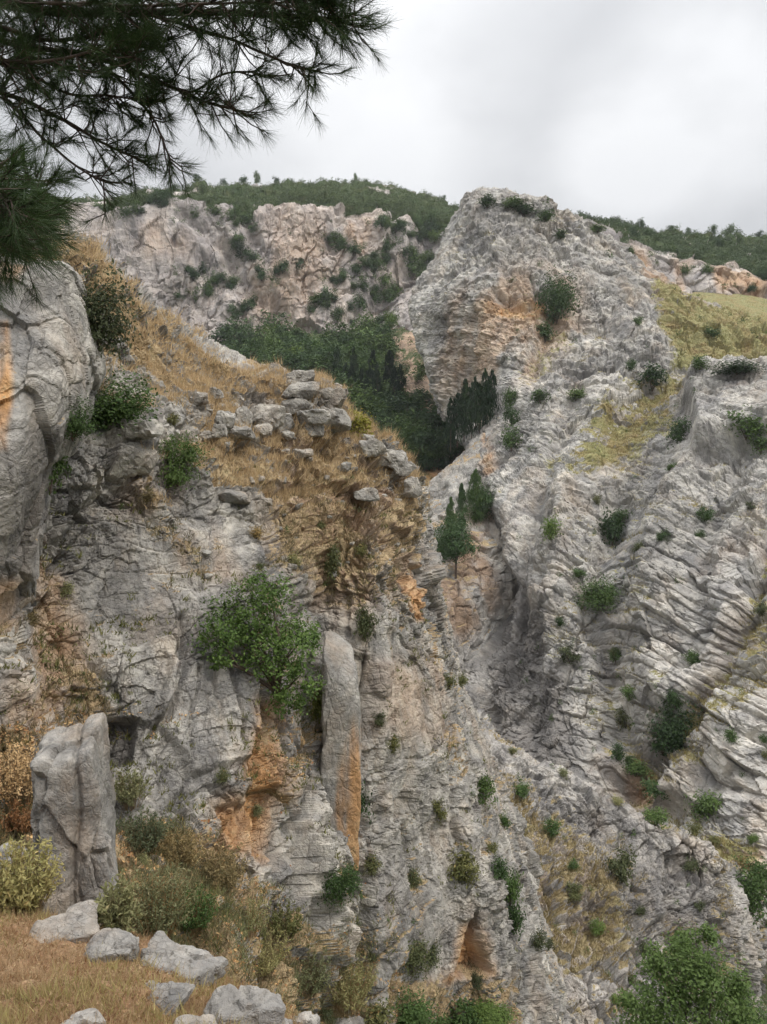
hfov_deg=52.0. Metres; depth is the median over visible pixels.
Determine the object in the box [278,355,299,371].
pine tree
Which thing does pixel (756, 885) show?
shrub
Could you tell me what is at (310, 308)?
shrub
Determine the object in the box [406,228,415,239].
shrub
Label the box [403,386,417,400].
shrub
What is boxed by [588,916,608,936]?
shrub
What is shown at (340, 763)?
rock pillar
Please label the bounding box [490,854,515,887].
shrub
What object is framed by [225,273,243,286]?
shrub
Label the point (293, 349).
pine tree
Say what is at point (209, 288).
shrub
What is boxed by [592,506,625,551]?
shrub
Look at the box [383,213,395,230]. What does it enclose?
shrub
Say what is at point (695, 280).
hill
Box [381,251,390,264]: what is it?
shrub
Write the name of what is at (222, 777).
shrub
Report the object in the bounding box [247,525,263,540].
shrub
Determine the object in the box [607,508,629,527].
shrub
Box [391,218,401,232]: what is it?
shrub
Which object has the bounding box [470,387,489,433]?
cypress tree
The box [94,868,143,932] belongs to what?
shrub
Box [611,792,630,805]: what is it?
shrub
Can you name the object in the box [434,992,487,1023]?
shrub
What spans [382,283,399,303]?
shrub
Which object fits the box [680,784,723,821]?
shrub
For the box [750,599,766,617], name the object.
shrub
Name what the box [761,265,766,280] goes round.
shrub
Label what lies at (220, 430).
stone block
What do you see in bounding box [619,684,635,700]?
shrub
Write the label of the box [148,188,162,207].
shrub
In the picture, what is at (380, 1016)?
shrub
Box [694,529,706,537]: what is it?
shrub
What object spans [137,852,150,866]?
shrub
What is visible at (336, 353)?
cypress tree
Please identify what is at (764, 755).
shrub
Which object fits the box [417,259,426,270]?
shrub
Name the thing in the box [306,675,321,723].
shrub
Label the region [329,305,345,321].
shrub
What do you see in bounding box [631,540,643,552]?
shrub
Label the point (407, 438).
pine tree
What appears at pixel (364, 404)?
pine tree
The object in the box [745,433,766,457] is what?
shrub
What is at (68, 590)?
shrub
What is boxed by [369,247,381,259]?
shrub
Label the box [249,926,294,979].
shrub
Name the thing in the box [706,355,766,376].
shrub
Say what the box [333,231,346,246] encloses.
shrub
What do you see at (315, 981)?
shrub
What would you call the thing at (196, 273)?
shrub
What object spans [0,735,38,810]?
shrub
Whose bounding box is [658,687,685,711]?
shrub
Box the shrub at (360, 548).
[355,542,367,558]
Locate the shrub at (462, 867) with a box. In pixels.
[447,840,485,888]
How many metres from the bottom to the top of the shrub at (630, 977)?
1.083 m
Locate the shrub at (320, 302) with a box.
[311,292,328,307]
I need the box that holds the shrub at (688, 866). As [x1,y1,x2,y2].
[681,857,701,874]
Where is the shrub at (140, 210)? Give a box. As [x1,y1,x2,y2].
[135,206,146,212]
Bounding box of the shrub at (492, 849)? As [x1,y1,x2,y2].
[484,839,499,854]
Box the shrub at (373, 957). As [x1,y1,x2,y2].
[367,951,378,961]
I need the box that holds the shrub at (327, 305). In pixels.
[321,299,332,308]
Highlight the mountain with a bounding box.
[408,187,766,962]
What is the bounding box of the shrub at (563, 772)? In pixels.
[556,764,573,780]
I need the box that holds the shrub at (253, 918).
[233,889,271,941]
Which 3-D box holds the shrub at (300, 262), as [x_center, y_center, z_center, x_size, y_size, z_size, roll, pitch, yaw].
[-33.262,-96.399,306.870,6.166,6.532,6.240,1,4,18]
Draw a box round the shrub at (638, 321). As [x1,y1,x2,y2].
[630,310,644,325]
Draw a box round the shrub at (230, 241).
[227,235,235,248]
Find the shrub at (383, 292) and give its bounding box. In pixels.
[380,287,390,299]
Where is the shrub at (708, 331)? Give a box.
[701,326,720,337]
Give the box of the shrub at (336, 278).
[334,275,341,285]
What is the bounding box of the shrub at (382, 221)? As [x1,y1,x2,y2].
[373,210,391,227]
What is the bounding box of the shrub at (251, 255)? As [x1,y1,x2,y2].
[241,248,258,261]
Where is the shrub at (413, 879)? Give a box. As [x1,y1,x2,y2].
[407,863,422,887]
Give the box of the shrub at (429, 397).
[423,388,433,401]
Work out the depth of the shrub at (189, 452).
17.76 m
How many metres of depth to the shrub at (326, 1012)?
16.38 m
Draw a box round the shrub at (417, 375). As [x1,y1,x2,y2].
[412,369,425,382]
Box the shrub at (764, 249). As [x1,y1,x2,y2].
[757,246,766,254]
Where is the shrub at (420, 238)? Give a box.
[416,228,425,243]
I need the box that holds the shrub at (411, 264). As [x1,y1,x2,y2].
[405,253,424,277]
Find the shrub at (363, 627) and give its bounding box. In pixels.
[353,598,382,644]
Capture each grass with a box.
[0,475,561,1023]
[31,222,433,509]
[432,186,766,876]
[482,717,766,1019]
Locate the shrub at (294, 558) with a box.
[287,549,304,565]
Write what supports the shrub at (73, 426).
on the cliff slab at (51, 368)
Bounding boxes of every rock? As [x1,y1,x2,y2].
[28,899,99,943]
[61,1008,105,1023]
[83,928,139,963]
[140,931,227,988]
[145,980,194,1017]
[174,1014,216,1023]
[203,983,285,1023]
[284,1018,292,1023]
[291,1011,319,1023]
[333,1015,366,1023]
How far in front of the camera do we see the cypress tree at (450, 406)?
148.56 m
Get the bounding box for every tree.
[0,0,401,319]
[192,173,200,181]
[206,316,237,342]
[218,316,250,343]
[219,178,227,185]
[221,323,252,348]
[227,335,240,350]
[233,341,272,359]
[236,337,256,352]
[238,174,247,183]
[241,320,260,341]
[241,332,264,349]
[246,315,279,346]
[251,309,290,332]
[251,353,271,363]
[253,170,260,183]
[256,330,287,348]
[260,333,285,355]
[262,321,275,333]
[263,350,281,363]
[267,340,297,369]
[268,326,304,346]
[270,324,289,337]
[271,343,289,355]
[271,355,296,369]
[272,318,313,339]
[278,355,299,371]
[279,350,316,371]
[280,353,310,366]
[287,342,305,354]
[292,334,311,343]
[293,330,311,338]
[295,332,316,353]
[295,362,323,370]
[296,356,332,373]
[300,357,332,376]
[301,335,329,346]
[302,354,331,369]
[306,340,343,368]
[311,360,344,381]
[314,319,354,345]
[317,334,328,342]
[330,368,364,396]
[332,346,342,378]
[332,370,369,386]
[333,341,362,362]
[338,334,358,351]
[338,363,368,381]
[339,319,382,346]
[339,354,363,365]
[341,362,348,382]
[343,337,370,360]
[343,376,382,411]
[345,341,383,360]
[347,361,357,386]
[347,385,386,413]
[348,345,358,378]
[348,351,380,369]
[349,310,377,333]
[350,325,386,351]
[353,393,382,415]
[357,363,382,377]
[357,368,367,388]
[358,347,374,361]
[360,375,404,393]
[363,357,406,390]
[363,365,373,399]
[365,388,404,411]
[367,349,377,380]
[367,395,393,424]
[369,321,399,342]
[369,407,404,425]
[370,324,408,359]
[370,361,385,399]
[371,410,401,426]
[377,349,388,369]
[378,358,422,383]
[378,397,398,415]
[378,422,414,455]
[379,403,418,433]
[380,427,415,443]
[381,367,389,388]
[382,413,417,433]
[383,329,403,350]
[384,350,395,376]
[385,408,414,428]
[388,366,402,401]
[391,390,409,416]
[392,363,407,396]
[402,441,436,468]
[408,428,448,451]
[409,400,445,435]
[414,445,439,471]
[427,449,452,470]
[429,436,461,462]
[434,508,480,578]
[434,517,449,557]
[440,496,460,556]
[442,397,458,451]
[445,392,469,447]
[447,440,464,456]
[453,387,473,441]
[455,483,470,533]
[456,378,473,424]
[463,468,490,526]
[465,381,478,438]
[467,376,487,427]
[468,477,495,520]
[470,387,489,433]
[478,367,493,421]
[479,380,496,424]
[481,369,501,420]
[611,919,765,1023]
[637,217,645,227]
[708,224,717,233]
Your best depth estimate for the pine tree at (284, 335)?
264.12 m
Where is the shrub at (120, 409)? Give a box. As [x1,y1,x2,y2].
[90,363,174,435]
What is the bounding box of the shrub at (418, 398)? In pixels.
[405,391,425,409]
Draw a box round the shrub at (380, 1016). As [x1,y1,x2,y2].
[364,997,398,1023]
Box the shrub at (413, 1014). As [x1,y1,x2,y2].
[386,985,444,1023]
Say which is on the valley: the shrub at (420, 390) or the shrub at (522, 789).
the shrub at (420, 390)
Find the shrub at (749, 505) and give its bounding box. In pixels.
[743,500,756,508]
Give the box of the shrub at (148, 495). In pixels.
[135,484,158,506]
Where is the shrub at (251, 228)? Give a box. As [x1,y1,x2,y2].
[247,222,258,232]
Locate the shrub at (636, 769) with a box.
[623,756,654,778]
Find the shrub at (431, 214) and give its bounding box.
[423,205,438,224]
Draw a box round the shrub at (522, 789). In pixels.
[511,779,530,802]
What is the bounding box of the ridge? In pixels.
[477,708,766,1023]
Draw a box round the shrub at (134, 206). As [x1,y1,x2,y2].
[128,197,142,213]
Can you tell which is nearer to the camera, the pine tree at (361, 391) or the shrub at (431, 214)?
the pine tree at (361, 391)
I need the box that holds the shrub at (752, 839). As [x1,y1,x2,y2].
[746,833,758,845]
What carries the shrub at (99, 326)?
on the cliff slab at (51, 368)
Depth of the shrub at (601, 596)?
102.83 m
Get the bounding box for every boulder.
[0,842,31,873]
[30,712,118,914]
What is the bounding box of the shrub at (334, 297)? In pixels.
[328,293,338,301]
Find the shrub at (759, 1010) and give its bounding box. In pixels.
[738,983,766,1023]
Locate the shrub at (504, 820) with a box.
[498,809,511,830]
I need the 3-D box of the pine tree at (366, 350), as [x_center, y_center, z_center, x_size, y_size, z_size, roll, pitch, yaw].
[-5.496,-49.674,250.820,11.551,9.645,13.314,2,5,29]
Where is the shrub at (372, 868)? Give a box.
[360,851,383,876]
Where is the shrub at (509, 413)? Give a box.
[502,400,522,429]
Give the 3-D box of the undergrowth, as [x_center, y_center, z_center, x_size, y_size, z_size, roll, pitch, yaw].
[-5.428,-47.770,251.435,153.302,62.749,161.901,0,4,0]
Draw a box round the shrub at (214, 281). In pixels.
[207,276,220,285]
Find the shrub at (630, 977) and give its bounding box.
[628,973,638,985]
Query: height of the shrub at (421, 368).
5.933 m
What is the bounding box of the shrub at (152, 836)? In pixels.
[115,804,174,856]
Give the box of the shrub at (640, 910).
[634,904,647,917]
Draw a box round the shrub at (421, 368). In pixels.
[413,357,425,374]
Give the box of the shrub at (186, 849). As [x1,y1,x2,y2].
[154,826,209,869]
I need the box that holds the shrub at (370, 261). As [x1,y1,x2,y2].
[365,255,375,268]
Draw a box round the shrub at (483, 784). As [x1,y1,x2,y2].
[477,768,497,809]
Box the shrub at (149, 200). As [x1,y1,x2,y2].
[144,195,155,204]
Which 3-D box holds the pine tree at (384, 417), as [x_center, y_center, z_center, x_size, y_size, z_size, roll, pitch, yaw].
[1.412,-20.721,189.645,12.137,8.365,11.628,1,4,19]
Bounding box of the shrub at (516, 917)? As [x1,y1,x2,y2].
[506,899,527,941]
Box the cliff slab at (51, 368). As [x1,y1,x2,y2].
[0,259,105,634]
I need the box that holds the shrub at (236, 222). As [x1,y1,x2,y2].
[230,217,242,226]
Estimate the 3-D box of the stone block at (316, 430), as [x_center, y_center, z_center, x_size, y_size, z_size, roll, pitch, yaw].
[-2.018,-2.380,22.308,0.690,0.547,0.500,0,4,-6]
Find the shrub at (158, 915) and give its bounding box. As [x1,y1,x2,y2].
[123,862,199,938]
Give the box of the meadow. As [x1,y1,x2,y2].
[683,292,766,318]
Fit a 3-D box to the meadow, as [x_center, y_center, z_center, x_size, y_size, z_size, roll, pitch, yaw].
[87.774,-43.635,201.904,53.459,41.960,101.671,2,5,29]
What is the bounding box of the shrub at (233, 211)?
[225,202,241,220]
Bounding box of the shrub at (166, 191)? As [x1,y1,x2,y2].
[159,186,174,200]
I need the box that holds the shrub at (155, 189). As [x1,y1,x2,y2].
[151,183,161,195]
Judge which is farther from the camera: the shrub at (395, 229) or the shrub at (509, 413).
the shrub at (395, 229)
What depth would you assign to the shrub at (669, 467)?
113.30 m
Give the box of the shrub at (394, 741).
[385,733,400,753]
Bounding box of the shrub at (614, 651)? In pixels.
[609,647,620,657]
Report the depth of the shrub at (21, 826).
11.82 m
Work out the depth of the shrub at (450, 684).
23.97 m
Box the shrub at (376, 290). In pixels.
[371,281,381,292]
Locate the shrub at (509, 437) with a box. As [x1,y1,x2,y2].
[498,422,522,451]
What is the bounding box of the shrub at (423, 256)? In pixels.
[417,251,431,264]
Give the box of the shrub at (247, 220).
[238,212,254,223]
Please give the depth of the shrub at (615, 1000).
45.95 m
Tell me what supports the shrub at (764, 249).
on the hill
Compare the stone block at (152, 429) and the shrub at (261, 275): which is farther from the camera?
the shrub at (261, 275)
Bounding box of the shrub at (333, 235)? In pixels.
[326,228,341,242]
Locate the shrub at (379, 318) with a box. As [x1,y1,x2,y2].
[371,314,382,325]
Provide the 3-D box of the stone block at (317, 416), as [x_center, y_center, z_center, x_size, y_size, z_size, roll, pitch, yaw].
[-1.983,-2.688,22.263,0.936,0.452,0.786,-1,4,-11]
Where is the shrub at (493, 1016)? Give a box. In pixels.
[464,995,522,1023]
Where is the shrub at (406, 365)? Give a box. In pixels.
[397,360,409,373]
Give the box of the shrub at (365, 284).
[352,278,372,291]
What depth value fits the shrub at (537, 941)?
23.77 m
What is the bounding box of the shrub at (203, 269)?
[199,261,209,273]
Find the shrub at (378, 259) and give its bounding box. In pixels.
[373,255,384,266]
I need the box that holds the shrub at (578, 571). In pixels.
[571,567,586,578]
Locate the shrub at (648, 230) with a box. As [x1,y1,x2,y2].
[643,227,654,235]
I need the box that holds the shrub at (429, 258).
[424,249,434,262]
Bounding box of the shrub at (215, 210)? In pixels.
[208,203,225,214]
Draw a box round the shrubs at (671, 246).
[3,190,766,1018]
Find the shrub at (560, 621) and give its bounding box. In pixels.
[554,616,564,627]
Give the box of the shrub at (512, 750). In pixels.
[507,746,517,754]
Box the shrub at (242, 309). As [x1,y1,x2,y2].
[237,303,247,314]
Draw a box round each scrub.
[53,176,458,221]
[565,209,766,274]
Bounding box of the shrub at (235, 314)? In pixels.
[230,310,242,320]
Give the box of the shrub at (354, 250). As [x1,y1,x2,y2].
[345,241,361,257]
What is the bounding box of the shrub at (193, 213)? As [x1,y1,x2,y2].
[189,209,198,218]
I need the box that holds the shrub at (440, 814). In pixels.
[431,796,448,825]
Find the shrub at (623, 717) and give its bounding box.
[614,705,630,730]
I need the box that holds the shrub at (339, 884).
[315,857,364,912]
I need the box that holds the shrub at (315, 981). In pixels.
[286,937,333,999]
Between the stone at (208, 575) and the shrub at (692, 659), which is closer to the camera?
the stone at (208, 575)
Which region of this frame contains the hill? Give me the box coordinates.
[578,214,766,298]
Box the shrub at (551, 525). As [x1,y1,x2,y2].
[540,508,566,543]
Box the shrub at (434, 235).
[425,229,441,244]
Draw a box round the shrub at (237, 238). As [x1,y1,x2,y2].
[231,233,245,242]
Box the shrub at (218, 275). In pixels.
[211,271,226,284]
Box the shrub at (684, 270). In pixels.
[678,262,692,274]
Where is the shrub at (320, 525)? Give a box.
[316,520,325,529]
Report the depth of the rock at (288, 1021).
5.75 m
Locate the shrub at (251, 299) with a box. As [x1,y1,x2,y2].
[247,297,256,304]
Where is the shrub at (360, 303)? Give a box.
[352,290,366,312]
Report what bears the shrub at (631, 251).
on the mountain
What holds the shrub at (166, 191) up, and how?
on the cliff at (153, 243)
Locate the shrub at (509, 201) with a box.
[499,193,523,208]
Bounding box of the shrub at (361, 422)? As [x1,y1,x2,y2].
[346,406,376,436]
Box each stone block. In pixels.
[104,441,159,481]
[110,419,164,439]
[178,429,191,442]
[189,392,208,405]
[199,430,213,440]
[206,387,223,399]
[212,423,227,437]
[214,410,235,430]
[218,489,250,504]
[227,426,255,439]
[234,406,252,427]
[250,402,285,430]
[253,423,272,437]
[276,413,294,434]
[281,381,319,398]
[281,398,314,414]
[281,430,294,439]
[284,370,314,383]
[290,449,313,458]
[297,409,330,424]
[300,420,323,437]
[317,387,345,408]
[321,406,351,433]
[337,462,351,471]
[353,487,379,501]
[358,438,388,456]
[359,434,373,439]
[380,447,407,468]
[393,460,415,476]
[403,476,422,497]
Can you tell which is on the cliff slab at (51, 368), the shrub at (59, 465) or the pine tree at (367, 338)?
the shrub at (59, 465)
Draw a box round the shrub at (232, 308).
[226,303,237,312]
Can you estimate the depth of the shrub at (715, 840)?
74.29 m
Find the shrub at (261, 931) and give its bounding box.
[258,925,266,941]
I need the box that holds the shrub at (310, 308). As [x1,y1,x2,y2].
[306,302,317,313]
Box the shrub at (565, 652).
[555,644,581,664]
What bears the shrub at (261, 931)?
on the cliff at (176, 675)
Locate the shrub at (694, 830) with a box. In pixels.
[686,818,703,838]
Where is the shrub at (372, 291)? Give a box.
[369,284,376,296]
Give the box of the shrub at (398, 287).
[389,279,403,293]
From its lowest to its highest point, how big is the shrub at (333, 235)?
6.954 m
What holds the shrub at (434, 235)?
on the cliff at (153, 243)
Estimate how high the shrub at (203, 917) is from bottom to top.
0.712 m
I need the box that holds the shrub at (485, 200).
[475,192,500,208]
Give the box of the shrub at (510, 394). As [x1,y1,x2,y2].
[500,385,517,408]
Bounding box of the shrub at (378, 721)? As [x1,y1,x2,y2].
[371,711,386,728]
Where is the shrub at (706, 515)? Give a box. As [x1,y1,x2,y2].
[694,504,717,523]
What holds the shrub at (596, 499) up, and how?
on the mountain
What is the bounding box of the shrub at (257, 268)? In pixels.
[254,263,264,271]
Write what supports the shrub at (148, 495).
on the cliff at (176, 675)
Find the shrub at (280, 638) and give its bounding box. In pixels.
[187,564,331,720]
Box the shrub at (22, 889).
[0,833,65,915]
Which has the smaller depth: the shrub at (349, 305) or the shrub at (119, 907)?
the shrub at (119, 907)
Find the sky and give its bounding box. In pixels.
[0,0,766,237]
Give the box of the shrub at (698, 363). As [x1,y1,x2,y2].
[690,350,711,369]
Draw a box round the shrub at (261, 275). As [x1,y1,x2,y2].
[255,265,267,280]
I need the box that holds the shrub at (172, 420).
[165,412,180,426]
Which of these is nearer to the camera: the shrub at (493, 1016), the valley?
the shrub at (493, 1016)
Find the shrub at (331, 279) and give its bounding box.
[328,275,336,282]
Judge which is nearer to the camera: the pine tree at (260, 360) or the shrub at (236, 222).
the pine tree at (260, 360)
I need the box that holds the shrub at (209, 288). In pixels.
[197,279,213,292]
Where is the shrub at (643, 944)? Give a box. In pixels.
[636,937,648,956]
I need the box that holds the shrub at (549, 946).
[546,937,554,950]
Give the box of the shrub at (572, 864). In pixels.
[564,856,581,870]
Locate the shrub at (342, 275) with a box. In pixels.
[337,263,351,285]
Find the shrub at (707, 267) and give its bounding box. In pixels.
[700,262,714,273]
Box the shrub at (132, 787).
[112,768,153,810]
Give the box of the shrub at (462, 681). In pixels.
[455,671,471,686]
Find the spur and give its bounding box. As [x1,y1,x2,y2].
[427,415,518,675]
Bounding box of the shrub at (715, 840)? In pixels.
[707,835,720,847]
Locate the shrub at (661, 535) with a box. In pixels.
[656,528,670,541]
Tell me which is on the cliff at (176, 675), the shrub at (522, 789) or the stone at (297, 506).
the stone at (297, 506)
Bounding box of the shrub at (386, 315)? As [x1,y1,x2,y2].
[381,305,399,327]
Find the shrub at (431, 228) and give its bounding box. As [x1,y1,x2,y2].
[421,218,440,236]
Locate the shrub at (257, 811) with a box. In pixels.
[249,802,264,818]
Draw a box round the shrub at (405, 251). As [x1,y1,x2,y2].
[394,246,410,257]
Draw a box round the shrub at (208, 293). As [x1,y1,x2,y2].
[201,285,212,296]
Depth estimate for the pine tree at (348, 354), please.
242.46 m
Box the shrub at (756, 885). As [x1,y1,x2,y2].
[731,840,766,929]
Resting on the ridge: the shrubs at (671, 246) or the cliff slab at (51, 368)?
the shrubs at (671, 246)
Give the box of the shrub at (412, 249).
[408,241,417,259]
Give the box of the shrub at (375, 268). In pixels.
[368,258,381,273]
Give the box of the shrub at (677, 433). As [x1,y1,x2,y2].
[666,413,691,449]
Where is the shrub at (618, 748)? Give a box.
[609,739,627,768]
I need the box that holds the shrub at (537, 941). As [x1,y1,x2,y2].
[529,924,547,950]
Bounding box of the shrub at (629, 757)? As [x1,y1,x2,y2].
[625,753,633,764]
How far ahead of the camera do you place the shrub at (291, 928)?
15.15 m
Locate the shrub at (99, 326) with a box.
[78,256,146,367]
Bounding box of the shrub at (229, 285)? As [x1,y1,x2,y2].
[224,280,236,289]
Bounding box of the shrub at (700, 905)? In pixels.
[693,899,705,912]
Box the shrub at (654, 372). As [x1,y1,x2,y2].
[633,359,670,391]
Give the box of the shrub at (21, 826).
[0,794,32,837]
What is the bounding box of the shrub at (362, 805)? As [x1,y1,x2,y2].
[361,781,375,824]
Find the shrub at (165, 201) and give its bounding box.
[156,193,169,207]
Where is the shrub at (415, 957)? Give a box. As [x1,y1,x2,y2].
[401,928,437,985]
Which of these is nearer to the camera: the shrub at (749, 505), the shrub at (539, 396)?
the shrub at (749, 505)
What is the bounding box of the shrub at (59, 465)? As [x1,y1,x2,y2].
[46,455,72,498]
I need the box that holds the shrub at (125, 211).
[118,204,132,217]
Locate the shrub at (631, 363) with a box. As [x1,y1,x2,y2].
[626,358,638,369]
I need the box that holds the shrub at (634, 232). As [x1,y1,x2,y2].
[627,223,640,237]
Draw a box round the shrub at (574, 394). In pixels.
[566,385,587,401]
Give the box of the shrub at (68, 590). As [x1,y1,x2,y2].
[58,581,74,599]
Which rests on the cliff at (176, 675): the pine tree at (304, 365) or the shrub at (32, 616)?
the shrub at (32, 616)
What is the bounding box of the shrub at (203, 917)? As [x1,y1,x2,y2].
[175,884,219,936]
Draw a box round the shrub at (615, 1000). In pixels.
[608,993,617,1004]
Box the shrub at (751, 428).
[720,403,766,445]
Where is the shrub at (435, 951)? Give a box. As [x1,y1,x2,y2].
[426,937,441,968]
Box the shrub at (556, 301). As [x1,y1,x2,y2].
[534,262,581,323]
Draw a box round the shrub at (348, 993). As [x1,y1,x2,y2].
[320,955,378,1017]
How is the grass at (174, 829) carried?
on the cliff at (176, 675)
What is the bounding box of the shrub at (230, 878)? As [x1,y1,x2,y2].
[197,842,250,891]
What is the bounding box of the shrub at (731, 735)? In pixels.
[719,726,741,743]
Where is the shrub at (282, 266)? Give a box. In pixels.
[273,255,289,273]
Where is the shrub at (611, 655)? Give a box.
[605,647,620,664]
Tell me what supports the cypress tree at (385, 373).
on the valley
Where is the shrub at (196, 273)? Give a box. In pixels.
[184,264,201,279]
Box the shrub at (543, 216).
[532,206,557,221]
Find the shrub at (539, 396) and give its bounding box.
[529,388,551,404]
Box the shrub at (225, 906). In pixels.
[219,900,229,915]
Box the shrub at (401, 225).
[395,217,410,233]
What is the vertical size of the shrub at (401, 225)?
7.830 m
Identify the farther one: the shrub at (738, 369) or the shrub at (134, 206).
the shrub at (134, 206)
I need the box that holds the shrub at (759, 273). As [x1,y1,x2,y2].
[753,267,764,277]
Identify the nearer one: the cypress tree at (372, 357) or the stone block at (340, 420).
the stone block at (340, 420)
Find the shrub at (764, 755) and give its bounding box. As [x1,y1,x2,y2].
[761,749,766,759]
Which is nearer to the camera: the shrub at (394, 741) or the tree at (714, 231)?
the shrub at (394, 741)
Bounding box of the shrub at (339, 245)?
[329,237,347,251]
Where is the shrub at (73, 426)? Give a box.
[64,390,105,447]
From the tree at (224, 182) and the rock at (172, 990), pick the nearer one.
the rock at (172, 990)
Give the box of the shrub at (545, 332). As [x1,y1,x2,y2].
[534,319,557,341]
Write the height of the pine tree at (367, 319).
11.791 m
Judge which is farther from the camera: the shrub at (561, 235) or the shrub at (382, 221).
the shrub at (382, 221)
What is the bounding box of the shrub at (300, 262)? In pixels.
[294,257,306,269]
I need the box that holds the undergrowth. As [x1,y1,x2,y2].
[214,325,436,412]
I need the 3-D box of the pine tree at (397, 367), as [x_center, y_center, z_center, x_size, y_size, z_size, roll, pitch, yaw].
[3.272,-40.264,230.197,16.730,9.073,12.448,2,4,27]
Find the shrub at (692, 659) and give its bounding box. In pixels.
[683,646,703,665]
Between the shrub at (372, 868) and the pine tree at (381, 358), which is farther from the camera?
the pine tree at (381, 358)
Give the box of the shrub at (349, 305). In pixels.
[344,301,353,310]
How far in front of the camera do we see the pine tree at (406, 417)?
183.45 m
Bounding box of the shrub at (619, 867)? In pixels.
[605,841,638,887]
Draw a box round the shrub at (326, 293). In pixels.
[316,283,336,306]
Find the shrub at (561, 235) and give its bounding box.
[552,228,566,239]
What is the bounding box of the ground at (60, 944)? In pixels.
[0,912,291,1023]
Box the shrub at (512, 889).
[504,867,523,909]
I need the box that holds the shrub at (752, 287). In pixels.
[747,282,756,291]
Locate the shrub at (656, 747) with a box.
[643,730,675,756]
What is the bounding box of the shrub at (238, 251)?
[229,240,253,259]
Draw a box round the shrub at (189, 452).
[157,423,214,493]
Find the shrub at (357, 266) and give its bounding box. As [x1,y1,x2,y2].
[351,263,361,274]
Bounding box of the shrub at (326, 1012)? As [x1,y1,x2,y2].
[319,1002,334,1023]
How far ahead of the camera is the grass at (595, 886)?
53.81 m
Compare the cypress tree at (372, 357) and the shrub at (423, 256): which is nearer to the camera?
the cypress tree at (372, 357)
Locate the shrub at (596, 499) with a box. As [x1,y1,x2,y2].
[592,492,601,503]
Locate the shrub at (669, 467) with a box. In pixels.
[665,462,677,470]
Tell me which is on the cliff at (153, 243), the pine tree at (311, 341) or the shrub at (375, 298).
the shrub at (375, 298)
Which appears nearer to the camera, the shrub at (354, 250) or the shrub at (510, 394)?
the shrub at (510, 394)
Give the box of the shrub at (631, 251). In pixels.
[628,246,635,253]
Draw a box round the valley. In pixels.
[222,327,464,480]
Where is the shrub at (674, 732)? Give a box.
[641,696,703,760]
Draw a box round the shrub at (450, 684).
[443,670,459,689]
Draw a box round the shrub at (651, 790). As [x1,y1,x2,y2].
[637,775,670,800]
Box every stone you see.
[190,428,199,437]
[199,470,210,478]
[202,549,210,556]
[203,573,212,578]
[258,475,264,481]
[261,498,271,505]
[280,556,291,561]
[287,563,297,568]
[293,503,303,509]
[299,573,307,580]
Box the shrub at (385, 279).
[375,261,391,288]
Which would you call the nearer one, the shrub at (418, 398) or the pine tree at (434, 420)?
the pine tree at (434, 420)
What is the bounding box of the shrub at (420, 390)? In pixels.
[411,384,428,399]
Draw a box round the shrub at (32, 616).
[23,609,41,629]
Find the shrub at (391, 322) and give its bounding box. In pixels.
[380,311,399,328]
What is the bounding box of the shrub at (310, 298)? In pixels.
[307,291,317,304]
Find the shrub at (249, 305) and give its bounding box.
[240,296,254,313]
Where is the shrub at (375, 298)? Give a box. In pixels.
[370,287,382,306]
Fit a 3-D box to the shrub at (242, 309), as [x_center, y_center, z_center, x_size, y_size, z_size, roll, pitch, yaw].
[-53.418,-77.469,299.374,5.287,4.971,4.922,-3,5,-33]
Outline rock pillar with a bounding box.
[320,631,360,870]
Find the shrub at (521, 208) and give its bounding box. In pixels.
[511,198,539,216]
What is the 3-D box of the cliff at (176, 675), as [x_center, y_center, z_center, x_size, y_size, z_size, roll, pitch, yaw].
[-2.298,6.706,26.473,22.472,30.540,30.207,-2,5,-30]
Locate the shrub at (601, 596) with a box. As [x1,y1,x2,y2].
[572,572,625,613]
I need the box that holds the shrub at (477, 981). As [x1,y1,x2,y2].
[470,967,483,991]
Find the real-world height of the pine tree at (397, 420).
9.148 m
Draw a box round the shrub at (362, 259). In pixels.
[356,255,370,266]
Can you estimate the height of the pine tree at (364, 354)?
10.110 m
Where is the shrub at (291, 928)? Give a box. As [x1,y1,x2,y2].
[265,898,303,942]
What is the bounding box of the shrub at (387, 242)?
[379,234,392,252]
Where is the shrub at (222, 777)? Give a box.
[211,765,231,785]
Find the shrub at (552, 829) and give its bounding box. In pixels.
[541,815,563,837]
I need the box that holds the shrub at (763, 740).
[759,733,766,744]
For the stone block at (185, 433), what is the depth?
19.08 m
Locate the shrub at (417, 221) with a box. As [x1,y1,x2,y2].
[411,212,423,228]
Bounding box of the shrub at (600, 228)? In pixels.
[589,222,607,232]
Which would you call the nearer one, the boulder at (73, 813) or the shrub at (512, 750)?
the boulder at (73, 813)
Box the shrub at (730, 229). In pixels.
[721,223,736,234]
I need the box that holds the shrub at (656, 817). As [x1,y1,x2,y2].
[642,806,674,829]
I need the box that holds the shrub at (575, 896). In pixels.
[563,878,584,903]
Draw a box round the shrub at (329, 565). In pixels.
[324,538,341,582]
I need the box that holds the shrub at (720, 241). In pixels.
[713,235,725,245]
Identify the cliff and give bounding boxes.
[0,219,571,1023]
[57,178,457,340]
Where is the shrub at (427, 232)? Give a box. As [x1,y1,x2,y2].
[418,226,434,241]
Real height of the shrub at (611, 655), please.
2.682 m

